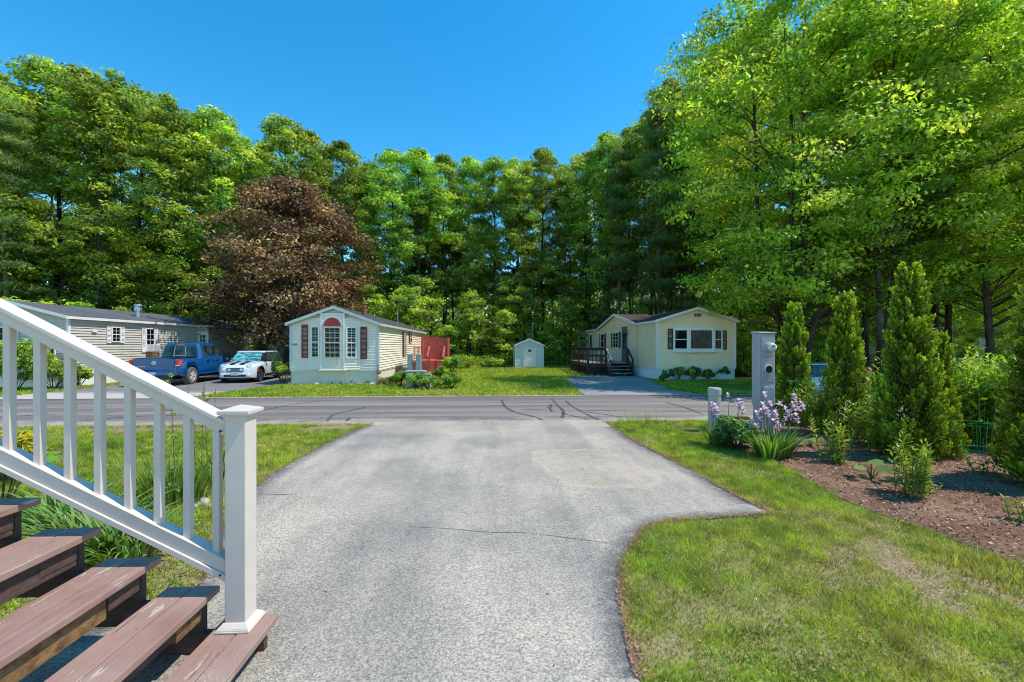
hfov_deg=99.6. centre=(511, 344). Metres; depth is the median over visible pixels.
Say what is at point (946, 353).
arborvitae
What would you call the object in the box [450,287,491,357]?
young tree
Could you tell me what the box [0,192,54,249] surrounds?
slender tree
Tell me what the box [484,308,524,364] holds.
young tree
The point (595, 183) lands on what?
deciduous tree
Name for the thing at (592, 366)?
wooden deck
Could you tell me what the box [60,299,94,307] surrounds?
young tree
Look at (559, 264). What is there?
slender tree
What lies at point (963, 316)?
young tree
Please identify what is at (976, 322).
young tree
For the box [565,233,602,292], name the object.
slender tree
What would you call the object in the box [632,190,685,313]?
slender tree
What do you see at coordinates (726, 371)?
border plant
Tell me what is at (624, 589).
needle litter
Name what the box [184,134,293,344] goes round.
deciduous tree
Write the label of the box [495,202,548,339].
deciduous tree
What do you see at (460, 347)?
slender tree
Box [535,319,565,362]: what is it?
young tree
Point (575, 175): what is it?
deciduous tree
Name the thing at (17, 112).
deciduous tree
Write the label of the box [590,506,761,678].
driveway edge
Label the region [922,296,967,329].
young tree
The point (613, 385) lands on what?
driveway
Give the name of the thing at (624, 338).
door
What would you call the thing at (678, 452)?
lawn grass
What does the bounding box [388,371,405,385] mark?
clipped shrub
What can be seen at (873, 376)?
garden perennial
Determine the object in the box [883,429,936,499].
garden perennial
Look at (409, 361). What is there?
utility pedestal
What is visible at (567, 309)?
young tree
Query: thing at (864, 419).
plant cage
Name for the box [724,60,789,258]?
deciduous tree
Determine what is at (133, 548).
daylily
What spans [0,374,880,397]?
lawn grass
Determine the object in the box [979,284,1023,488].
arborvitae
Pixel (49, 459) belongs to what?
hosta
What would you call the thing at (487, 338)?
young tree
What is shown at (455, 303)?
deciduous tree
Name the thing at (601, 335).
window
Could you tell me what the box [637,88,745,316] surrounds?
deciduous tree
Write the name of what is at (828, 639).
clover
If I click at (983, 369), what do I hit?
tall perennial
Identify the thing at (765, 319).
young tree
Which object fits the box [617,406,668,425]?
tall grass
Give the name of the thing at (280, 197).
purple maple
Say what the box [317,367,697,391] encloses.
dandelions
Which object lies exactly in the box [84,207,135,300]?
slender tree
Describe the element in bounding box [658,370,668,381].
border plant
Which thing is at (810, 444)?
squash plant
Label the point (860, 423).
garden perennial
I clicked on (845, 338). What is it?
arborvitae
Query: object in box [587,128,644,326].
pine tree
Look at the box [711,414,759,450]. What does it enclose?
sedum mound
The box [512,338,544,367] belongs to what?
garden shed
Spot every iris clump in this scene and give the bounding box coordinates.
[689,392,746,447]
[732,391,821,459]
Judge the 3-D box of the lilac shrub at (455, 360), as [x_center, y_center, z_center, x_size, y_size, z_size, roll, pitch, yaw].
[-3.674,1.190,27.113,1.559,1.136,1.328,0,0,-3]
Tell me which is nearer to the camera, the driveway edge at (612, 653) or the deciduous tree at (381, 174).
the driveway edge at (612, 653)
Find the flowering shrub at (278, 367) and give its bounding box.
[271,357,290,383]
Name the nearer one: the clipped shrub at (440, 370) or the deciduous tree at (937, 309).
the clipped shrub at (440, 370)
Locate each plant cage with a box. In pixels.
[789,379,814,428]
[857,401,870,448]
[953,418,1001,471]
[965,381,998,451]
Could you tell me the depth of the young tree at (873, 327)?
28.32 m
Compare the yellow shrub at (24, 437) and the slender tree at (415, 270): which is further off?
the slender tree at (415, 270)
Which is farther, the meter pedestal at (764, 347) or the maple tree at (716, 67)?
the maple tree at (716, 67)
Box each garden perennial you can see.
[791,380,836,432]
[809,414,855,463]
[837,392,880,446]
[864,354,882,426]
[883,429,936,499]
[908,428,914,489]
[999,493,1023,520]
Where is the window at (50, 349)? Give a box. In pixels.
[47,346,55,354]
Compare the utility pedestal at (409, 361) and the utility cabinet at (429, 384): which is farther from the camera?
the utility pedestal at (409, 361)
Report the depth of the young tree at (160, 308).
31.77 m
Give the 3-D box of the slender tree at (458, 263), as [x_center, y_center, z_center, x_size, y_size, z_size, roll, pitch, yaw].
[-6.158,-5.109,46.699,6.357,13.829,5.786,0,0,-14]
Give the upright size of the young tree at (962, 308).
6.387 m
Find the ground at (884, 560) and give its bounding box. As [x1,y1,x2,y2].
[0,358,1023,681]
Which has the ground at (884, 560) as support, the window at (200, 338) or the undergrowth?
the undergrowth
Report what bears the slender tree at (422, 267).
on the ground at (884, 560)
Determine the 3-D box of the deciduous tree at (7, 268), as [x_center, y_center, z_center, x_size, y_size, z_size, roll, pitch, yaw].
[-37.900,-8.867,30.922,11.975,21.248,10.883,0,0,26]
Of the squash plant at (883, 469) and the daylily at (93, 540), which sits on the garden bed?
the squash plant at (883, 469)
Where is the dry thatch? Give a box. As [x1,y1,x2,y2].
[2,421,1023,681]
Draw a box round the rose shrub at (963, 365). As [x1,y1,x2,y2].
[952,357,1006,387]
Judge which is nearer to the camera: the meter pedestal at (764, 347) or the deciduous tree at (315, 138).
the meter pedestal at (764, 347)
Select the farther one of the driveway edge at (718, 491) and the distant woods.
the distant woods
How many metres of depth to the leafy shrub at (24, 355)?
16.37 m
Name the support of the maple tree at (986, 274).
on the ground at (884, 560)
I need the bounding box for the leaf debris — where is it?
[224,425,729,680]
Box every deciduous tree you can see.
[0,53,153,305]
[0,62,187,312]
[0,71,102,302]
[0,85,70,301]
[20,110,68,285]
[41,98,126,281]
[45,79,208,312]
[62,135,165,280]
[84,92,236,318]
[115,125,215,299]
[140,104,264,320]
[143,139,238,297]
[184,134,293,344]
[185,151,272,291]
[222,113,325,317]
[276,129,355,312]
[311,139,392,306]
[311,171,355,304]
[330,201,383,310]
[339,160,399,312]
[349,145,430,302]
[371,144,465,324]
[401,153,482,350]
[422,189,473,352]
[436,154,503,352]
[451,156,539,352]
[467,156,558,341]
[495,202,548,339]
[507,146,583,360]
[538,162,593,360]
[539,148,623,328]
[559,169,617,300]
[567,129,642,318]
[594,117,666,308]
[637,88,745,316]
[677,6,822,305]
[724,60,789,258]
[764,0,924,295]
[872,0,1017,326]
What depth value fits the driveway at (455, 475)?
3.65 m
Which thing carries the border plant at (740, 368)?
on the ground at (884, 560)
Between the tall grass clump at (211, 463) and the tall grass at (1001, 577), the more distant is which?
the tall grass clump at (211, 463)
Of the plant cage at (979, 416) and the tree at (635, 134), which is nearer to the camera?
the plant cage at (979, 416)
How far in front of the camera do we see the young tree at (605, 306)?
43.57 m
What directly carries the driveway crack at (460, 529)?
on the driveway at (455, 475)
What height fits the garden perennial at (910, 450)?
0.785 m
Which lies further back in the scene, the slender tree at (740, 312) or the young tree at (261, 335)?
the slender tree at (740, 312)
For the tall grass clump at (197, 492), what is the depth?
4.70 m
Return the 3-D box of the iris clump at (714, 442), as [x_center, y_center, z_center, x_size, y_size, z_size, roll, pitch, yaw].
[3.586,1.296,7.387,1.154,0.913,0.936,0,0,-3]
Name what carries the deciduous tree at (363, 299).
on the ground at (884, 560)
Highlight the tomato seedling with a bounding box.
[961,449,1003,474]
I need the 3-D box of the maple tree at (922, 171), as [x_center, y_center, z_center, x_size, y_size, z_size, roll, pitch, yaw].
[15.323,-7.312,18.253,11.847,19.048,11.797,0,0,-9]
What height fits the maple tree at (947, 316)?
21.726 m
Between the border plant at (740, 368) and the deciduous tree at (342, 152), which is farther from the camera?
the deciduous tree at (342, 152)
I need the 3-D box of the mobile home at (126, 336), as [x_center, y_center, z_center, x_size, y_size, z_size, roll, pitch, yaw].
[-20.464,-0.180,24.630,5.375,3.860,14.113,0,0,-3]
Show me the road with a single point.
(425, 409)
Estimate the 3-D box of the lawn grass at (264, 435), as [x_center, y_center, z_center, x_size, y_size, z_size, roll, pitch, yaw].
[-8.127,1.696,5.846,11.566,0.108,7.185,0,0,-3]
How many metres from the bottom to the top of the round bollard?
0.890 m
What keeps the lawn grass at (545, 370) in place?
on the ground at (884, 560)
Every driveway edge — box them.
[55,425,378,655]
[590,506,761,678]
[603,427,748,503]
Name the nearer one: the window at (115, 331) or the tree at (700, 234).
the window at (115, 331)
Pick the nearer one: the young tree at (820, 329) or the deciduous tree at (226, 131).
the young tree at (820, 329)
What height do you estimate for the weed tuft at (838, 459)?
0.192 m
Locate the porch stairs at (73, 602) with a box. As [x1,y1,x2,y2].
[0,298,277,681]
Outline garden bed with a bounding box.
[712,424,1023,564]
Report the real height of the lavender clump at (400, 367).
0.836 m
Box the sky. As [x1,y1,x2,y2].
[0,0,1020,327]
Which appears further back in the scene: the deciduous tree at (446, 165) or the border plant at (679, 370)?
the deciduous tree at (446, 165)
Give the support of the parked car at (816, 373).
on the ground at (884, 560)
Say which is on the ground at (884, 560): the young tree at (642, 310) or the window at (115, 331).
the young tree at (642, 310)
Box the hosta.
[0,446,60,482]
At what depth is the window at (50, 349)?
17.85 m
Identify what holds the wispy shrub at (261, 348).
on the ground at (884, 560)
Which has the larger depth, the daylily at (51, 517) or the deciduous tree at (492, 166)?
the deciduous tree at (492, 166)
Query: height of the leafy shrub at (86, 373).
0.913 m
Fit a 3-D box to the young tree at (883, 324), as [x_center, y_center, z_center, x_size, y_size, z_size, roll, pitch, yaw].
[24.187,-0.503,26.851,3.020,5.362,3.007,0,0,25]
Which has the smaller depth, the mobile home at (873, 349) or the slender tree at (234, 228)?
the mobile home at (873, 349)
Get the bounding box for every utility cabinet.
[404,370,426,387]
[423,374,431,387]
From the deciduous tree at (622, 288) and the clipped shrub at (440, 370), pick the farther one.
the deciduous tree at (622, 288)
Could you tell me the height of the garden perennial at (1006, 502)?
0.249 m
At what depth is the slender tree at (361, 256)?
53.28 m
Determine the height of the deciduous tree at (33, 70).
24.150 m
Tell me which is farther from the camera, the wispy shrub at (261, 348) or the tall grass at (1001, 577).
the wispy shrub at (261, 348)
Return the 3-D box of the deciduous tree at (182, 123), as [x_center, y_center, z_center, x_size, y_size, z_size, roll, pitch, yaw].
[-26.812,-8.832,33.833,9.824,21.179,10.874,0,0,-17]
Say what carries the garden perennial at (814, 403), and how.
on the garden bed
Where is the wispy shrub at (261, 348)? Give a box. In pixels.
[248,346,272,350]
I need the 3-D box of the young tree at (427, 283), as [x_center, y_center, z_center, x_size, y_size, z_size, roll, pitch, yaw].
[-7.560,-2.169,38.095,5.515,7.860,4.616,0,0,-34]
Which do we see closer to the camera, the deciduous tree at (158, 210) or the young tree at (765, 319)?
the young tree at (765, 319)
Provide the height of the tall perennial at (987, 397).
1.791 m
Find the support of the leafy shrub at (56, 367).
on the ground at (884, 560)
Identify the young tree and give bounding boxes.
[0,296,30,301]
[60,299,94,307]
[112,305,134,311]
[141,302,178,315]
[226,308,259,349]
[250,314,288,347]
[351,283,391,317]
[377,303,406,324]
[380,282,432,336]
[400,275,449,346]
[435,324,465,358]
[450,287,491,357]
[470,327,509,360]
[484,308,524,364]
[504,283,548,343]
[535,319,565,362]
[545,296,589,364]
[564,297,605,343]
[587,295,614,324]
[632,305,649,313]
[733,300,784,375]
[736,311,787,369]
[736,318,762,374]
[741,288,783,342]
[803,296,859,361]
[804,299,828,348]
[812,308,875,360]
[827,302,890,369]
[869,303,926,371]
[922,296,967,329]
[940,279,997,326]
[940,303,983,326]
[952,330,984,357]
[954,295,1018,360]
[963,295,1023,360]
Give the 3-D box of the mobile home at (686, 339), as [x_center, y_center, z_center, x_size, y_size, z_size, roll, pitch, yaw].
[8.690,-0.450,31.346,4.520,4.400,19.692,0,0,-3]
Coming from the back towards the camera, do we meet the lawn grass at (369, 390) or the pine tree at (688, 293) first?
the pine tree at (688, 293)
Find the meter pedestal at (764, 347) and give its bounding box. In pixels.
[751,332,776,429]
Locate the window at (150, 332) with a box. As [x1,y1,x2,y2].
[146,328,154,351]
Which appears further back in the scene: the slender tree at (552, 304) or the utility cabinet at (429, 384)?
the slender tree at (552, 304)
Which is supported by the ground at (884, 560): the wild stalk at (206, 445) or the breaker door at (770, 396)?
the wild stalk at (206, 445)
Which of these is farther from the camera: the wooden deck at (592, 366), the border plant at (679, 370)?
the wooden deck at (592, 366)
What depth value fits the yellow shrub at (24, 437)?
4.61 m
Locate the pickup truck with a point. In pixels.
(188, 363)
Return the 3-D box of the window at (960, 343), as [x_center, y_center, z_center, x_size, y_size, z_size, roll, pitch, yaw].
[30.766,0.275,29.432,1.000,1.150,0.052,0,0,-3]
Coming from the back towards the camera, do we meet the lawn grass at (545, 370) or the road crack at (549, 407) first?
the lawn grass at (545, 370)
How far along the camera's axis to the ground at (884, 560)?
3.02 m
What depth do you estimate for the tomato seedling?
5.90 m
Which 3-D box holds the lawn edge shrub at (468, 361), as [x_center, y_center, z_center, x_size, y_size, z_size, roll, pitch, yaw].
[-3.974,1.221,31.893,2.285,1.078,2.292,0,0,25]
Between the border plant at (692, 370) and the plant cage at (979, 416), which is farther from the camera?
the border plant at (692, 370)
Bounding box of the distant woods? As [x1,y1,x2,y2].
[36,284,1004,357]
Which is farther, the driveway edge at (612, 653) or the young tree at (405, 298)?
the young tree at (405, 298)
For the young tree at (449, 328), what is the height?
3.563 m
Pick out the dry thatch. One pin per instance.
(704, 561)
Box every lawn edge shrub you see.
[445,354,476,367]
[476,357,505,367]
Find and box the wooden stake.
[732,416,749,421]
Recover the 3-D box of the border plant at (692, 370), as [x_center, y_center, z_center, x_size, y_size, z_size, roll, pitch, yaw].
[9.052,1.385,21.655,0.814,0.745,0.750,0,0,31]
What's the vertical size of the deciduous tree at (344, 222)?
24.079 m
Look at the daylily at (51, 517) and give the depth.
3.90 m
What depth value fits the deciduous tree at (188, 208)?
40.72 m
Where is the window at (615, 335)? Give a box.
[613,332,617,347]
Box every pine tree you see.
[0,89,61,298]
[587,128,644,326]
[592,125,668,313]
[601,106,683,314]
[609,84,698,314]
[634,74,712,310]
[654,62,729,308]
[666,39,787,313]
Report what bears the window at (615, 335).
in the mobile home at (686, 339)
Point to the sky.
(480, 79)
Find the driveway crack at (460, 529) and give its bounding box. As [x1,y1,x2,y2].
[280,428,606,542]
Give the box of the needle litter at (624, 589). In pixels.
[100,422,777,677]
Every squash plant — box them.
[802,438,818,446]
[851,459,899,478]
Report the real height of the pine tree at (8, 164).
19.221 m
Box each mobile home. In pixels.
[0,300,249,386]
[285,303,426,383]
[578,307,739,379]
[810,327,1016,376]
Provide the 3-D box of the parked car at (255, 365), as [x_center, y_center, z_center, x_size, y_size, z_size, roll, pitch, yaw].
[-12.872,1.010,21.470,2.030,1.452,3.902,0,0,-10]
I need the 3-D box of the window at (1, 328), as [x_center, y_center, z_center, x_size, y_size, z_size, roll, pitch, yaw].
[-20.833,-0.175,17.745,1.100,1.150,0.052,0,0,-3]
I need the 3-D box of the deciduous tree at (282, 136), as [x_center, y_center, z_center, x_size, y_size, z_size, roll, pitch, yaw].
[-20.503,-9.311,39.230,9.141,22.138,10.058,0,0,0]
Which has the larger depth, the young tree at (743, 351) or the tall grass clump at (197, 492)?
the young tree at (743, 351)
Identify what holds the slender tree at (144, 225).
on the ground at (884, 560)
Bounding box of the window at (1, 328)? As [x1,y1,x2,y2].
[0,327,18,342]
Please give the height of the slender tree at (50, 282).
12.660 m
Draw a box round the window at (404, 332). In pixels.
[404,332,405,355]
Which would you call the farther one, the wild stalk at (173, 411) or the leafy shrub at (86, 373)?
the leafy shrub at (86, 373)
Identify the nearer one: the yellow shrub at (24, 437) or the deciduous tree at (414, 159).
the yellow shrub at (24, 437)
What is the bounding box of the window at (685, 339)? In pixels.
[672,327,722,351]
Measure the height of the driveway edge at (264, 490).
0.001 m
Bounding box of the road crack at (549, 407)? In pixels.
[0,399,725,421]
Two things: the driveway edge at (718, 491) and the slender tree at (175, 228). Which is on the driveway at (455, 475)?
the driveway edge at (718, 491)
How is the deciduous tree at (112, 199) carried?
on the ground at (884, 560)
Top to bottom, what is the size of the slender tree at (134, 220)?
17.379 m
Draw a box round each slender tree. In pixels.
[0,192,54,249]
[38,204,65,284]
[40,236,77,296]
[60,229,113,288]
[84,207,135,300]
[118,194,170,306]
[124,198,147,307]
[159,208,199,276]
[168,211,211,301]
[217,208,266,260]
[349,247,388,273]
[368,262,390,315]
[376,229,425,304]
[400,255,436,299]
[403,216,464,336]
[430,235,485,354]
[445,219,489,356]
[461,234,496,357]
[477,264,507,353]
[500,209,536,275]
[515,255,560,338]
[543,283,562,343]
[549,223,594,358]
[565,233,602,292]
[615,238,644,312]
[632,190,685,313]
[726,231,743,359]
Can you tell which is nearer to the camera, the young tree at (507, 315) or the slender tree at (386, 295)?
the young tree at (507, 315)
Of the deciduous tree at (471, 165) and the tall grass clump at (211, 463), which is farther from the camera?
the deciduous tree at (471, 165)
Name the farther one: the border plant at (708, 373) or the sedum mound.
the border plant at (708, 373)
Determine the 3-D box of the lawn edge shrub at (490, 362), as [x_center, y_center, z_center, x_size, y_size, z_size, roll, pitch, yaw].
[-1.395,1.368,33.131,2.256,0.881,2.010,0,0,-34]
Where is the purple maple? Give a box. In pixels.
[179,165,385,362]
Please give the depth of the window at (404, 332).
25.15 m
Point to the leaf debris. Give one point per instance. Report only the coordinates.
(487, 537)
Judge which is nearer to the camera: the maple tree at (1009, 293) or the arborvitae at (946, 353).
the arborvitae at (946, 353)
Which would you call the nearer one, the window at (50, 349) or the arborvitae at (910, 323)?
the arborvitae at (910, 323)
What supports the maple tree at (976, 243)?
on the ground at (884, 560)
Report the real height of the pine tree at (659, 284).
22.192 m
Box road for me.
[0,394,913,425]
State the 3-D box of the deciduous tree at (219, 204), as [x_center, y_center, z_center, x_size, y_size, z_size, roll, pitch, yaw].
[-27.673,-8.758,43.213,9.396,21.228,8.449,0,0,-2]
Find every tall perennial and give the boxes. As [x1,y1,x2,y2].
[944,344,1017,449]
[963,354,1022,437]
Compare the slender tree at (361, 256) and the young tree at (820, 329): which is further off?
the slender tree at (361, 256)
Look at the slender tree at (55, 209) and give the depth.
41.82 m
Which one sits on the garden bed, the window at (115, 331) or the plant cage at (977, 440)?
the plant cage at (977, 440)
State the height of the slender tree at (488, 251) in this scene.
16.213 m
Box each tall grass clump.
[107,452,196,502]
[112,445,224,509]
[195,439,224,483]
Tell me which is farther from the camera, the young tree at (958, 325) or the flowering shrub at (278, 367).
the young tree at (958, 325)
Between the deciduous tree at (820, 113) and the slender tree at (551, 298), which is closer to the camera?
the deciduous tree at (820, 113)
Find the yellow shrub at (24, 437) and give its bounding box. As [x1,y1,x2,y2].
[0,430,52,498]
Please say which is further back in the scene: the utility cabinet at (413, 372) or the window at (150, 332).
the window at (150, 332)
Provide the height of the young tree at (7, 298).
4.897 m
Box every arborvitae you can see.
[774,300,817,425]
[809,289,871,438]
[863,260,960,462]
[919,330,971,459]
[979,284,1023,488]
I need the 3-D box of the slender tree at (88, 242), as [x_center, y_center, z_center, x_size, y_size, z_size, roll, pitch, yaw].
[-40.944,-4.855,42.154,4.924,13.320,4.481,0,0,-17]
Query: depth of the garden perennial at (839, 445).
6.41 m
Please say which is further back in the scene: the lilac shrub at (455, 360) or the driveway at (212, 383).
the lilac shrub at (455, 360)
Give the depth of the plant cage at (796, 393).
8.87 m
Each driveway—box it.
[0,375,290,398]
[19,420,765,681]
[567,375,707,395]
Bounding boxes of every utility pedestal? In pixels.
[407,354,413,369]
[415,354,421,369]
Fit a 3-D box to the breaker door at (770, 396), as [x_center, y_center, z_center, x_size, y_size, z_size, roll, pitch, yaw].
[5.225,1.030,8.810,0.220,0.400,0.064,0,0,-3]
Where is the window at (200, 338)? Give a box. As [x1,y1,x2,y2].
[197,332,207,342]
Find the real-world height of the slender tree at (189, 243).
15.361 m
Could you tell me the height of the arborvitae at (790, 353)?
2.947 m
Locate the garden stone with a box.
[196,497,209,505]
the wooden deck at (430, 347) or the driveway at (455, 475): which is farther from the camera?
the wooden deck at (430, 347)
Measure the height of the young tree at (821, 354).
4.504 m
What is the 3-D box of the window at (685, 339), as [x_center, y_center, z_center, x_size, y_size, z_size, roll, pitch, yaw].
[9.350,-0.255,21.677,2.615,1.253,0.311,0,0,-3]
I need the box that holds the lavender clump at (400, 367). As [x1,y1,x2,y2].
[396,362,406,372]
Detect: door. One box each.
[523,348,535,366]
[622,326,626,361]
[763,386,774,405]
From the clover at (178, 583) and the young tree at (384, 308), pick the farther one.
the young tree at (384, 308)
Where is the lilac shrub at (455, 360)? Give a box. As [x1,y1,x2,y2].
[441,355,464,370]
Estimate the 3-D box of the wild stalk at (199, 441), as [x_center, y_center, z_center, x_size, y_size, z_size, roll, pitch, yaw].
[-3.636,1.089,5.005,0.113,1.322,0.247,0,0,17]
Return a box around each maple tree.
[638,0,1023,360]
[698,0,1023,366]
[758,0,1023,390]
[796,0,1023,359]
[797,0,1023,361]
[921,0,1023,308]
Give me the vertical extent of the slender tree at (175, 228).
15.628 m
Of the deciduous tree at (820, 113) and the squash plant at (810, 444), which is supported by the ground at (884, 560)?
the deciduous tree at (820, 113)
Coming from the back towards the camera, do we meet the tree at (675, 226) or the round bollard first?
the tree at (675, 226)
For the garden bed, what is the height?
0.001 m
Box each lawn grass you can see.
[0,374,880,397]
[0,421,373,617]
[214,364,626,376]
[601,418,821,491]
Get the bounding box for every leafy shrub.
[0,338,56,389]
[17,358,81,388]
[62,365,93,385]
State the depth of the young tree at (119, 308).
29.93 m
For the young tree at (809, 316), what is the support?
on the ground at (884, 560)
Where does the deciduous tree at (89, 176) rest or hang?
on the ground at (884, 560)
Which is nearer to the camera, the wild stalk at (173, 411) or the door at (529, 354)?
the wild stalk at (173, 411)
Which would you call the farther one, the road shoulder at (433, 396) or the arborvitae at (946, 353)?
the road shoulder at (433, 396)
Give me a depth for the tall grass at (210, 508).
3.58 m
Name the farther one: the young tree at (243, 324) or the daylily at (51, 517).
the young tree at (243, 324)
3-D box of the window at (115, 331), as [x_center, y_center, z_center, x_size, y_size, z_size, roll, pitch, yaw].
[-18.448,-0.488,20.175,0.052,0.716,0.503,0,0,-3]
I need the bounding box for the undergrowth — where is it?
[254,342,824,368]
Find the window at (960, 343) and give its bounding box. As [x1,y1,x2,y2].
[957,341,971,356]
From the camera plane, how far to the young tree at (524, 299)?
39.59 m
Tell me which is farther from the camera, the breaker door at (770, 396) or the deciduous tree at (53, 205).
the deciduous tree at (53, 205)
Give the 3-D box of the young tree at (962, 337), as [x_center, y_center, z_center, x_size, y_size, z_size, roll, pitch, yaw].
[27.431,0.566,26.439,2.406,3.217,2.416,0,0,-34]
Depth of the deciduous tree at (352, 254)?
43.55 m
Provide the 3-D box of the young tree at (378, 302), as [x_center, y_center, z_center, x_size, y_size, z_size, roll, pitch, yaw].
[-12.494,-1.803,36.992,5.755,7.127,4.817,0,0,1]
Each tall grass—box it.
[0,494,224,610]
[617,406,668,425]
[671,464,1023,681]
[945,542,1023,601]
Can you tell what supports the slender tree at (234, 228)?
on the ground at (884, 560)
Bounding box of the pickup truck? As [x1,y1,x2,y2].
[129,343,231,383]
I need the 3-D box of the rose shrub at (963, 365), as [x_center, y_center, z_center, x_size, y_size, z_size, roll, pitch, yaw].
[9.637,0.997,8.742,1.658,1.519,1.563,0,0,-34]
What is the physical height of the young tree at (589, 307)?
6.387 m
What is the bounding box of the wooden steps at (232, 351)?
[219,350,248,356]
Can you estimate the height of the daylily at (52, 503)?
0.406 m
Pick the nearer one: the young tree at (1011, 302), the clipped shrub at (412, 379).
the clipped shrub at (412, 379)
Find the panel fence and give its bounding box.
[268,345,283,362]
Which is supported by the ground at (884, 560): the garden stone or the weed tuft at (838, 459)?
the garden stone
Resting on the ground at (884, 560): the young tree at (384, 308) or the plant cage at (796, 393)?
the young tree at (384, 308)
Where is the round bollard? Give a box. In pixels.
[708,387,721,428]
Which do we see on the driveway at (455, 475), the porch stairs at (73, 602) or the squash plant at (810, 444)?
the porch stairs at (73, 602)
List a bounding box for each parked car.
[217,350,281,381]
[775,362,869,391]
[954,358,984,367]
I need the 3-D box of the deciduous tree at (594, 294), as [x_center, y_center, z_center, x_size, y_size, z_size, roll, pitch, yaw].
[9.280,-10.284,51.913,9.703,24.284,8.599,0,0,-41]
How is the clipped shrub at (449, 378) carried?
on the ground at (884, 560)
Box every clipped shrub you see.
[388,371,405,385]
[405,372,423,388]
[416,376,443,389]
[431,365,447,378]
[438,371,464,388]
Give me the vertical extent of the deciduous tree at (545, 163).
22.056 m
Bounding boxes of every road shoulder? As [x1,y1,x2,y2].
[1,420,705,427]
[118,393,872,398]
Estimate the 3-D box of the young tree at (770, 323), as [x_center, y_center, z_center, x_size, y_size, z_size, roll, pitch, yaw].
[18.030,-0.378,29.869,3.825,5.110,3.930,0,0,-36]
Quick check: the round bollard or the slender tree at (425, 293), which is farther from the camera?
the slender tree at (425, 293)
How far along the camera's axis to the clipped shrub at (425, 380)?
16.84 m
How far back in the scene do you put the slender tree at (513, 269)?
46.64 m
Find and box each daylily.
[2,465,149,528]
[22,480,204,544]
[22,486,211,559]
[26,499,211,566]
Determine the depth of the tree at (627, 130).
38.78 m
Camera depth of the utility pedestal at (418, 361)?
18.80 m
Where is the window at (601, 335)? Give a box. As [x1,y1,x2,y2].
[600,334,603,347]
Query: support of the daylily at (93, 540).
on the ground at (884, 560)
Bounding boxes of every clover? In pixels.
[0,424,364,612]
[630,482,1023,681]
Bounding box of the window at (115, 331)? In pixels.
[111,327,120,341]
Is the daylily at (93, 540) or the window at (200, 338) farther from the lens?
the window at (200, 338)
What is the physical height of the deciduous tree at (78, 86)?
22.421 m
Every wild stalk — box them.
[165,373,179,507]
[187,381,207,493]
[201,381,215,495]
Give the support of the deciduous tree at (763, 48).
on the ground at (884, 560)
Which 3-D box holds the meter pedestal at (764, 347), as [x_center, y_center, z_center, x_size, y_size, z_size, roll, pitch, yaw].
[5.215,0.735,8.904,0.360,2.030,0.437,0,0,-3]
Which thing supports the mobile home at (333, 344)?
on the ground at (884, 560)
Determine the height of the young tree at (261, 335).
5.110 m
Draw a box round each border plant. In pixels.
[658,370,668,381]
[668,366,685,379]
[685,366,701,379]
[701,369,715,378]
[717,366,730,374]
[735,364,746,377]
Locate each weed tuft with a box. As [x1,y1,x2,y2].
[827,452,846,465]
[903,479,942,494]
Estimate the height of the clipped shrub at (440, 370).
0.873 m
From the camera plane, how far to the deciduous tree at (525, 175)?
41.71 m
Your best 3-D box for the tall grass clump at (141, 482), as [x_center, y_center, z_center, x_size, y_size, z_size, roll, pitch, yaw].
[-4.020,1.504,4.819,0.963,0.491,0.957,0,0,-40]
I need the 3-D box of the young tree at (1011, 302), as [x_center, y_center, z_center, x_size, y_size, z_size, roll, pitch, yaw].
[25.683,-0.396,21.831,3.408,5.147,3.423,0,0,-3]
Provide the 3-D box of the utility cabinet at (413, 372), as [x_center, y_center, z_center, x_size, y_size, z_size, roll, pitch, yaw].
[-4.006,1.405,18.000,0.840,0.690,0.720,0,0,-3]
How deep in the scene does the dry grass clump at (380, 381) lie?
18.80 m
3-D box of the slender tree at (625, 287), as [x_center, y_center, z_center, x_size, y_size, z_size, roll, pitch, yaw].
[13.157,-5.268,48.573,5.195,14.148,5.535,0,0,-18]
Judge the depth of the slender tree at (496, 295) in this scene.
54.34 m
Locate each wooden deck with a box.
[414,337,449,370]
[570,347,633,375]
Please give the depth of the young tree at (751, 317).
35.83 m
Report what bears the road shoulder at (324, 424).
on the ground at (884, 560)
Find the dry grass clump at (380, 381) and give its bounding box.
[375,376,398,384]
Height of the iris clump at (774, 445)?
1.021 m

